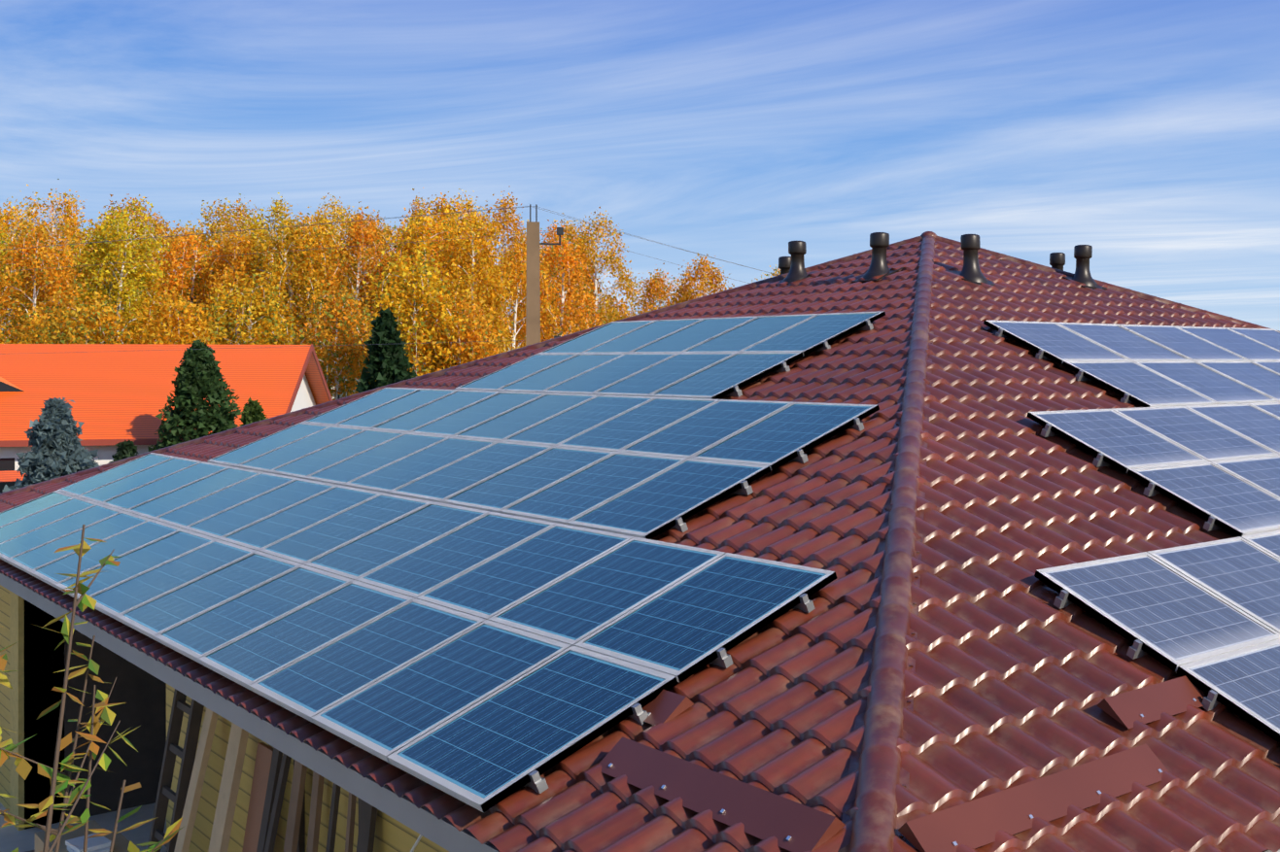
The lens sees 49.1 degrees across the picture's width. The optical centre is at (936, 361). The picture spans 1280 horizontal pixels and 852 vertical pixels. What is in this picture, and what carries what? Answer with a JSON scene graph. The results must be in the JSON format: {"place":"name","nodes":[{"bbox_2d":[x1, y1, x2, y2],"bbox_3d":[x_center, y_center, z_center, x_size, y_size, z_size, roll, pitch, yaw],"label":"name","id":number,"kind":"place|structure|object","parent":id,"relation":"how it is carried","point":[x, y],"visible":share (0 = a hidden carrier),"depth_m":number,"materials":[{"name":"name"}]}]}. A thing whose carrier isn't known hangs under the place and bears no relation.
{"place":"outdoors","nodes":[
{"label":"outdoors","id":0,"kind":"place"},
{"bbox_2d":[9,590,64,830],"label":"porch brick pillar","id":1,"kind":"structure","parent":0,"point":[17,682],"depth_m":13.78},
{"bbox_2d":[0,802,166,851],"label":"concrete apron","id":2,"kind":"object","parent":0,"point":[12,838],"depth_m":13.70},
{"bbox_2d":[0,524,138,851],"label":"young fruit tree","id":3,"kind":"object","parent":2,"relation":"on","point":[84,602],"visible":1,"depth_m":4.58,"materials":[{"name":"green plant"}]},
{"bbox_2d":[0,635,184,851],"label":"young fruit tree","id":4,"kind":"object","parent":2,"relation":"on","point":[91,726],"visible":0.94,"depth_m":5.73,"materials":[{"name":"green plant"}]},
{"bbox_2d":[24,599,166,830],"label":"porch inner walls","id":5,"kind":"structure","parent":2,"relation":"on","point":[139,693],"depth_m":14.17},
{"bbox_2d":[146,689,204,851],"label":"ladder","id":6,"kind":"object","parent":2,"relation":"on","point":[193,710],"visible":0.79,"depth_m":9.46,"materials":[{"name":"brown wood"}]},
{"bbox_2d":[173,707,218,851],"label":"wooden plank","id":7,"kind":"object","parent":2,"relation":"on","point":[196,781],"depth_m":8.99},
{"bbox_2d":[0,585,449,851],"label":"house walls","id":8,"kind":"structure","parent":2,"relation":"on","point":[392,835],"depth_m":8.94,"materials":[{"name":"yellow"}]},
{"bbox_2d":[0,241,922,851],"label":"roof tiles","id":9,"kind":"object","parent":8,"relation":"on","point":[778,708],"visible":0.21,"depth_m":6.21,"materials":[{"name":"ceramic"}]},
{"bbox_2d":[31,319,873,794],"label":"panel rails","id":10,"kind":"object","parent":9,"relation":"on","point":[538,784],"visible":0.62,"depth_m":6.23,"materials":[{"name":"silver metal"}]},
{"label":"panel frames","id":11,"kind":"object","parent":10,"relation":"attached to","visible":0},
{"bbox_2d":[0,505,118,557],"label":"glass panel","id":12,"kind":"object","parent":11,"relation":"on","point":[44,535],"visible":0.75,"depth_m":12.10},
{"bbox_2d":[12,513,145,569],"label":"glass panel","id":13,"kind":"object","parent":11,"relation":"on","point":[46,553],"visible":1,"depth_m":11.48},
{"bbox_2d":[35,521,176,582],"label":"glass panel","id":14,"kind":"object","parent":11,"relation":"on","point":[132,538],"visible":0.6,"depth_m":10.83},
{"bbox_2d":[60,531,211,595],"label":"glass panel","id":15,"kind":"object","parent":11,"relation":"on","point":[148,557],"visible":0.8,"depth_m":10.20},
{"bbox_2d":[92,541,250,613],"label":"glass panel","id":16,"kind":"object","parent":11,"relation":"on","point":[156,581],"visible":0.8,"depth_m":9.55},
{"bbox_2d":[123,553,294,632],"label":"glass panel","id":17,"kind":"object","parent":11,"relation":"on","point":[163,612],"visible":1,"depth_m":8.92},
{"bbox_2d":[161,567,345,655],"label":"glass panel","id":18,"kind":"object","parent":11,"relation":"on","point":[213,629],"visible":1,"depth_m":8.28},
{"bbox_2d":[206,584,406,681],"bbox_3d":[-3.593,1.521,7.666,0.824,0.328,0.817,0,0,-44],"label":"glass panel","id":19,"kind":"object","parent":11,"relation":"on","point":[265,650],"visible":1,"depth_m":7.65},
{"bbox_2d":[257,602,477,712],"bbox_3d":[-2.974,1.522,7.033,0.823,0.324,0.817,0,0,-44],"label":"glass panel","id":20,"kind":"object","parent":11,"relation":"on","point":[323,678],"visible":1,"depth_m":7.01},
{"bbox_2d":[320,623,560,751],"bbox_3d":[-2.356,1.522,6.400,0.824,0.323,0.817,0,0,-44],"label":"glass panel","id":21,"kind":"object","parent":11,"relation":"on","point":[395,710],"visible":1,"depth_m":6.38,"materials":[{"name":"glass"}]},
{"bbox_2d":[397,651,665,798],"bbox_3d":[-1.737,1.523,5.767,0.824,0.324,0.817,0,0,-44],"label":"glass panel","id":22,"kind":"object","parent":11,"relation":"on","point":[488,747],"visible":1,"depth_m":5.74,"materials":[{"name":"glass"}]},
{"bbox_2d":[0,236,922,496],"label":"hip cap","id":23,"kind":"object","parent":9,"relation":"attached to","point":[501,355],"visible":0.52,"depth_m":14.88,"materials":[{"name":"tile"}]},
{"bbox_2d":[599,736,845,851],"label":"snow guard","id":24,"kind":"object","parent":9,"relation":"on","point":[790,825],"visible":0.98,"depth_m":4.81,"materials":[{"name":"paint"}]},
{"bbox_2d":[837,235,937,851],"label":"hip cap","id":25,"kind":"object","parent":9,"relation":"attached to","point":[878,824],"visible":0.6,"depth_m":5.83,"materials":[{"name":"tile"}]},
{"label":"panel backsheets","id":26,"kind":"object","parent":9,"relation":"attached to","visible":0},
{"bbox_2d":[0,422,770,800],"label":"panel frames","id":27,"kind":"structure","parent":26,"relation":"on","point":[673,522],"depth_m":8.76,"materials":[{"name":"silver metal"}]},
{"bbox_2d":[0,311,885,813],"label":"panel frames","id":28,"kind":"structure","parent":26,"relation":"on","point":[671,676],"depth_m":8.35,"materials":[{"name":"silver metal"}]},
{"bbox_2d":[686,315,811,351],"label":"glass panel","id":29,"kind":"object","parent":26,"relation":"on","point":[747,334],"visible":1,"depth_m":12.12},
{"bbox_2d":[745,312,878,350],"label":"glass panel","id":30,"kind":"object","parent":26,"relation":"on","point":[811,332],"visible":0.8,"depth_m":11.49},
{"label":"panel frames","id":31,"kind":"object","parent":26,"relation":"attached to","visible":0},
{"bbox_2d":[105,463,226,509],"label":"glass panel","id":32,"kind":"object","parent":31,"relation":"on","point":[151,491],"visible":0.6,"depth_m":12.71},
{"bbox_2d":[130,468,257,517],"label":"glass panel","id":33,"kind":"object","parent":31,"relation":"on","point":[172,501],"visible":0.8,"depth_m":12.08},
{"bbox_2d":[159,474,292,525],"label":"glass panel","id":34,"kind":"object","parent":31,"relation":"on","point":[217,502],"visible":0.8,"depth_m":11.45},
{"bbox_2d":[189,480,331,536],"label":"glass panel","id":35,"kind":"object","parent":31,"relation":"on","point":[254,510],"visible":1,"depth_m":10.81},
{"bbox_2d":[225,487,375,548],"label":"glass panel","id":36,"kind":"object","parent":31,"relation":"on","point":[291,521],"visible":1,"depth_m":10.17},
{"bbox_2d":[265,495,425,561],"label":"glass panel","id":37,"kind":"object","parent":31,"relation":"on","point":[316,540],"visible":1,"depth_m":9.54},
{"bbox_2d":[311,504,484,576],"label":"glass panel","id":38,"kind":"object","parent":31,"relation":"on","point":[383,545],"visible":1,"depth_m":8.90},
{"bbox_2d":[362,515,548,594],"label":"glass panel","id":39,"kind":"object","parent":31,"relation":"on","point":[434,564],"visible":1,"depth_m":8.27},
{"bbox_2d":[424,526,624,615],"bbox_3d":[-2.339,1.170,7.653,0.827,0.327,0.817,0,0,-44],"label":"glass panel","id":40,"kind":"object","parent":31,"relation":"on","point":[503,580],"visible":1,"depth_m":7.63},
{"bbox_2d":[497,540,717,640],"bbox_3d":[-1.721,1.171,7.020,0.827,0.329,0.817,0,0,-44],"label":"glass panel","id":41,"kind":"object","parent":31,"relation":"on","point":[579,604],"visible":1,"depth_m":7.00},
{"bbox_2d":[583,556,826,670],"bbox_3d":[-1.102,1.171,6.387,0.826,0.330,0.817,0,0,-44],"label":"glass panel","id":42,"kind":"object","parent":31,"relation":"on","point":[684,624],"visible":1,"depth_m":6.36,"materials":[{"name":"glass"}]},
{"bbox_2d":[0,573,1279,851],"bbox_3d":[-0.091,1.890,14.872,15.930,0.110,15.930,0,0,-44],"label":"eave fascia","id":43,"kind":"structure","parent":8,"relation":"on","point":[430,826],"depth_m":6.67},
{"bbox_2d":[893,240,1279,851],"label":"roof tiles","id":44,"kind":"object","parent":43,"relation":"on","point":[1018,677],"visible":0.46,"depth_m":6.29,"materials":[{"name":"paint"}]},
{"bbox_2d":[898,743,1169,851],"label":"snow guard","id":45,"kind":"object","parent":44,"relation":"attached to","point":[977,823],"visible":1,"depth_m":4.77,"materials":[{"name":"paint"}]},
{"bbox_2d":[995,328,1222,711],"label":"panel rails","id":46,"kind":"object","parent":44,"relation":"on","point":[1136,651],"visible":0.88,"depth_m":8.10,"materials":[{"name":"silver metal"}]},
{"bbox_2d":[1097,676,1208,728],"bbox_3d":[0.964,1.451,5.801,0.670,0.104,0.167,0,0,-44],"label":"snow guard","id":47,"kind":"object","parent":44,"relation":"attached to","point":[1154,702],"visible":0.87,"depth_m":5.73,"materials":[{"name":"paint"}]},
{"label":"panel backsheets","id":48,"kind":"object","parent":44,"relation":"in","visible":0},
{"bbox_2d":[983,320,1279,743],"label":"panel frames","id":49,"kind":"structure","parent":48,"relation":"attached to","point":[1244,712],"depth_m":8.10,"materials":[{"name":"silver metal"}]},
{"bbox_2d":[207,723,248,851],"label":"wooden plank","id":50,"kind":"object","parent":2,"relation":"on","point":[228,790],"depth_m":8.50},
{"bbox_2d":[242,742,273,851],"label":"wooden plank","id":51,"kind":"object","parent":2,"relation":"on","point":[263,758],"visible":0.8,"depth_m":8.37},
{"bbox_2d":[0,0,1279,351],"label":"sky","id":52,"kind":"structure","parent":0,"point":[1145,134],"materials":[{"name":"blue"}]},
{"label":"ground","id":53,"kind":"structure","parent":0,"visible":0},
{"bbox_2d":[0,217,85,344],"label":"birch tree","id":54,"kind":"object","parent":53,"relation":"on","point":[36,274],"visible":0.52,"depth_m":72.68,"materials":[{"name":"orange plant"}]},
{"bbox_2d":[0,396,102,493],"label":"spruce tree","id":55,"kind":"object","parent":53,"relation":"on","point":[57,449],"visible":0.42,"depth_m":27.06,"materials":[{"name":"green plant"}]},
{"bbox_2d":[0,178,105,344],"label":"birch tree","id":56,"kind":"object","parent":53,"relation":"on","point":[70,222],"visible":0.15,"depth_m":92.84,"materials":[{"name":"orange plant"}]},
{"bbox_2d":[29,287,135,344],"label":"birch tree","id":57,"kind":"object","parent":53,"relation":"on","point":[85,331],"visible":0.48,"depth_m":60.33,"materials":[{"name":"yellow plant"}]},
{"bbox_2d":[64,199,176,344],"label":"birch tree","id":58,"kind":"object","parent":53,"relation":"on","point":[125,286],"visible":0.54,"depth_m":77.08,"materials":[{"name":"yellow plant"}]},
{"bbox_2d":[0,344,332,471],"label":"neighbour house","id":59,"kind":"structure","parent":53,"relation":"on","point":[113,394],"depth_m":37.62,"materials":[{"name":"tile"}]},
{"bbox_2d":[115,279,230,345],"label":"birch tree","id":60,"kind":"object","parent":53,"relation":"on","point":[169,331],"visible":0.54,"depth_m":61.35,"materials":[{"name":"yellow plant"}]},
{"bbox_2d":[130,223,236,345],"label":"birch tree","id":61,"kind":"object","parent":53,"relation":"on","point":[191,244],"visible":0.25,"depth_m":81.00,"materials":[{"name":"orange plant"}]},
{"bbox_2d":[147,339,242,451],"bbox_3d":[-18.827,2.104,34.370,2.195,5.395,2.192,0,0,-44],"label":"thuja","id":62,"kind":"object","parent":53,"relation":"on","point":[197,380],"visible":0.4,"depth_m":34.01,"materials":[{"name":"green plant"}]},
{"bbox_2d":[190,222,296,345],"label":"birch tree","id":63,"kind":"object","parent":53,"relation":"on","point":[231,247],"visible":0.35,"depth_m":79.53,"materials":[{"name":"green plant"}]},
{"bbox_2d":[200,260,304,345],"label":"birch tree","id":64,"kind":"object","parent":53,"relation":"on","point":[263,315],"visible":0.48,"depth_m":66.16,"materials":[{"name":"yellow plant"}]},
{"bbox_2d":[224,211,345,395],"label":"birch tree","id":65,"kind":"object","parent":53,"relation":"on","point":[310,271],"visible":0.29,"depth_m":79.14,"materials":[{"name":"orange plant"}]},
{"bbox_2d":[248,205,360,373],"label":"birch tree","id":66,"kind":"object","parent":53,"relation":"on","point":[322,241],"visible":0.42,"depth_m":79.43,"materials":[{"name":"orange plant"}]},
{"bbox_2d":[281,279,373,400],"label":"birch tree","id":67,"kind":"object","parent":53,"relation":"on","point":[353,355],"visible":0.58,"depth_m":63.30,"materials":[{"name":"orange plant"}]},
{"bbox_2d":[293,206,395,391],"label":"birch tree","id":68,"kind":"object","parent":53,"relation":"on","point":[369,235],"visible":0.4,"depth_m":81.01,"materials":[{"name":"orange plant"}]},
{"bbox_2d":[354,307,417,392],"bbox_3d":[-11.096,1.853,27.190,1.531,5.915,1.548,0,0,14],"label":"thuja","id":69,"kind":"object","parent":53,"relation":"on","point":[388,363],"visible":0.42,"depth_m":26.98,"materials":[{"name":"green plant"}]},
{"bbox_2d":[0,204,777,354],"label":"utility pole","id":70,"kind":"object","parent":53,"relation":"on","point":[533,316],"visible":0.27,"depth_m":20.98,"materials":[{"name":"concrete"}]},
{"bbox_2d":[358,242,481,377],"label":"birch tree","id":71,"kind":"object","parent":53,"relation":"on","point":[423,289],"visible":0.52,"depth_m":58.47,"materials":[{"name":"yellow plant"}]},
{"bbox_2d":[380,197,478,370],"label":"birch tree","id":72,"kind":"object","parent":53,"relation":"on","point":[422,230],"visible":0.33,"depth_m":75.96,"materials":[{"name":"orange plant"}]},
{"bbox_2d":[403,282,507,375],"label":"birch tree","id":73,"kind":"object","parent":53,"relation":"on","point":[478,352],"visible":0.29,"depth_m":58.95,"materials":[{"name":"orange plant"}]},
{"bbox_2d":[416,204,519,363],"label":"birch tree","id":74,"kind":"object","parent":53,"relation":"on","point":[456,249],"visible":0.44,"depth_m":75.44,"materials":[{"name":"orange plant"}]},
{"bbox_2d":[466,231,568,354],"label":"birch tree","id":75,"kind":"object","parent":53,"relation":"on","point":[519,268],"visible":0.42,"depth_m":79.52,"materials":[{"name":"orange plant"}]},
{"bbox_2d":[513,231,605,342],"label":"birch tree","id":76,"kind":"object","parent":53,"relation":"on","point":[562,252],"visible":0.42,"depth_m":82.81,"materials":[{"name":"orange plant"}]},
{"bbox_2d":[552,207,645,332],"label":"birch tree","id":77,"kind":"object","parent":53,"relation":"on","point":[611,253],"visible":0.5,"depth_m":100.12,"materials":[{"name":"orange plant"}]},
{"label":"panel frames","id":78,"kind":"object","parent":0,"visible":0},
{"bbox_2d":[242,427,361,469],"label":"glass panel","id":79,"kind":"object","parent":78,"relation":"on","point":[298,448],"visible":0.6,"depth_m":12.66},
{"bbox_2d":[275,430,400,476],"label":"glass panel","id":80,"kind":"object","parent":78,"relation":"on","point":[334,454],"visible":1,"depth_m":12.03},
{"bbox_2d":[311,434,444,483],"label":"glass panel","id":81,"kind":"object","parent":78,"relation":"on","point":[369,461],"visible":1,"depth_m":11.39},
{"bbox_2d":[351,438,491,489],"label":"glass panel","id":82,"kind":"object","parent":78,"relation":"on","point":[397,474],"visible":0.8,"depth_m":10.76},
{"bbox_2d":[396,443,547,498],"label":"glass panel","id":83,"kind":"object","parent":78,"relation":"on","point":[453,478],"visible":1,"depth_m":10.12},
{"bbox_2d":[449,449,609,508],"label":"glass panel","id":84,"kind":"object","parent":78,"relation":"on","point":[523,480],"visible":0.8,"depth_m":9.48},
{"bbox_2d":[507,454,679,519],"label":"glass panel","id":85,"kind":"object","parent":78,"relation":"on","point":[573,496],"visible":1,"depth_m":8.85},
{"bbox_2d":[575,460,761,533],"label":"glass panel","id":86,"kind":"object","parent":78,"relation":"on","point":[663,499],"visible":1,"depth_m":8.22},
{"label":"panel frames","id":87,"kind":"object","parent":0,"visible":0},
{"bbox_2d":[375,391,495,430],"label":"glass panel","id":88,"kind":"object","parent":87,"relation":"on","point":[431,412],"visible":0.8,"depth_m":12.65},
{"bbox_2d":[414,393,541,434],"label":"glass panel","id":89,"kind":"object","parent":87,"relation":"on","point":[473,415],"visible":1,"depth_m":12.01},
{"bbox_2d":[457,395,592,439],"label":"glass panel","id":90,"kind":"object","parent":87,"relation":"on","point":[510,423],"visible":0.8,"depth_m":11.38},
{"bbox_2d":[508,396,650,444],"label":"glass panel","id":91,"kind":"object","parent":87,"relation":"on","point":[567,425],"visible":1,"depth_m":10.74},
{"bbox_2d":[562,398,713,449],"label":"glass panel","id":92,"kind":"object","parent":87,"relation":"on","point":[633,426],"visible":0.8,"depth_m":10.11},
{"bbox_2d":[625,401,788,455],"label":"glass panel","id":93,"kind":"object","parent":87,"relation":"on","point":[704,429],"visible":1,"depth_m":9.48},
{"bbox_2d":[696,404,871,463],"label":"glass panel","id":94,"kind":"object","parent":87,"relation":"on","point":[781,433],"visible":1,"depth_m":8.84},
{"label":"panel frames","id":95,"kind":"object","parent":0,"visible":0},
{"bbox_2d":[548,354,672,392],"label":"glass panel","id":96,"kind":"object","parent":95,"relation":"on","point":[606,374],"visible":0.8,"depth_m":12.13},
{"bbox_2d":[597,354,729,393],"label":"glass panel","id":97,"kind":"object","parent":95,"relation":"on","point":[652,379],"visible":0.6,"depth_m":11.49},
{"bbox_2d":[655,353,795,396],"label":"glass panel","id":98,"kind":"object","parent":95,"relation":"on","point":[713,380],"visible":1,"depth_m":10.86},
{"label":"panel frames","id":99,"kind":"object","parent":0,"visible":0},
{"bbox_2d":[1188,644,1279,729],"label":"glass panel","id":100,"kind":"object","parent":99,"relation":"on","point":[1250,681],"visible":1,"depth_m":6.07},
{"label":"panel frames","id":101,"kind":"object","parent":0,"visible":0},
{"bbox_2d":[1044,555,1274,660],"bbox_3d":[1.103,1.195,6.651,0.837,0.313,0.788,0,0,-44],"label":"glass panel","id":102,"kind":"object","parent":101,"relation":"on","point":[1169,612],"visible":1,"depth_m":6.63,"materials":[{"name":"glass"}]},
{"bbox_2d":[1155,540,1279,629],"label":"glass panel","id":103,"kind":"object","parent":101,"relation":"on","point":[1245,575],"visible":1,"depth_m":7.29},
{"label":"panel frames","id":104,"kind":"object","parent":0,"visible":0},
{"bbox_2d":[1137,464,1279,530],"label":"glass panel","id":105,"kind":"object","parent":104,"relation":"on","point":[1229,499],"visible":1,"depth_m":8.56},
{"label":"panel frames","id":106,"kind":"object","parent":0,"visible":0},
{"bbox_2d":[1035,410,1201,466],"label":"glass panel","id":107,"kind":"object","parent":106,"relation":"on","point":[1126,442],"visible":1,"depth_m":9.18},
{"bbox_2d":[1117,407,1272,458],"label":"glass panel","id":108,"kind":"object","parent":106,"relation":"on","point":[1196,433],"visible":1,"depth_m":9.81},
{"bbox_2d":[1189,405,1279,452],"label":"glass panel","id":109,"kind":"object","parent":106,"relation":"on","point":[1256,425],"visible":1,"depth_m":10.47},
{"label":"panel frames","id":110,"kind":"object","parent":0,"visible":0},
{"bbox_2d":[1070,362,1210,404],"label":"glass panel","id":111,"kind":"object","parent":110,"relation":"on","point":[1145,385],"visible":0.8,"depth_m":10.79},
{"bbox_2d":[1139,362,1272,401],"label":"glass panel","id":112,"kind":"object","parent":110,"relation":"on","point":[1207,382],"visible":1,"depth_m":11.42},
{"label":"panel frames","id":113,"kind":"object","parent":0,"visible":0},
{"bbox_2d":[990,321,1125,359],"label":"glass panel","id":114,"kind":"object","parent":113,"relation":"on","point":[1058,341],"visible":1,"depth_m":11.41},
{"bbox_2d":[1060,323,1187,359],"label":"glass panel","id":115,"kind":"object","parent":113,"relation":"on","point":[1125,342],"visible":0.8,"depth_m":12.04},
{"bbox_2d":[1122,325,1244,359],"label":"glass panel","id":116,"kind":"object","parent":113,"relation":"on","point":[1191,346],"visible":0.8,"depth_m":12.68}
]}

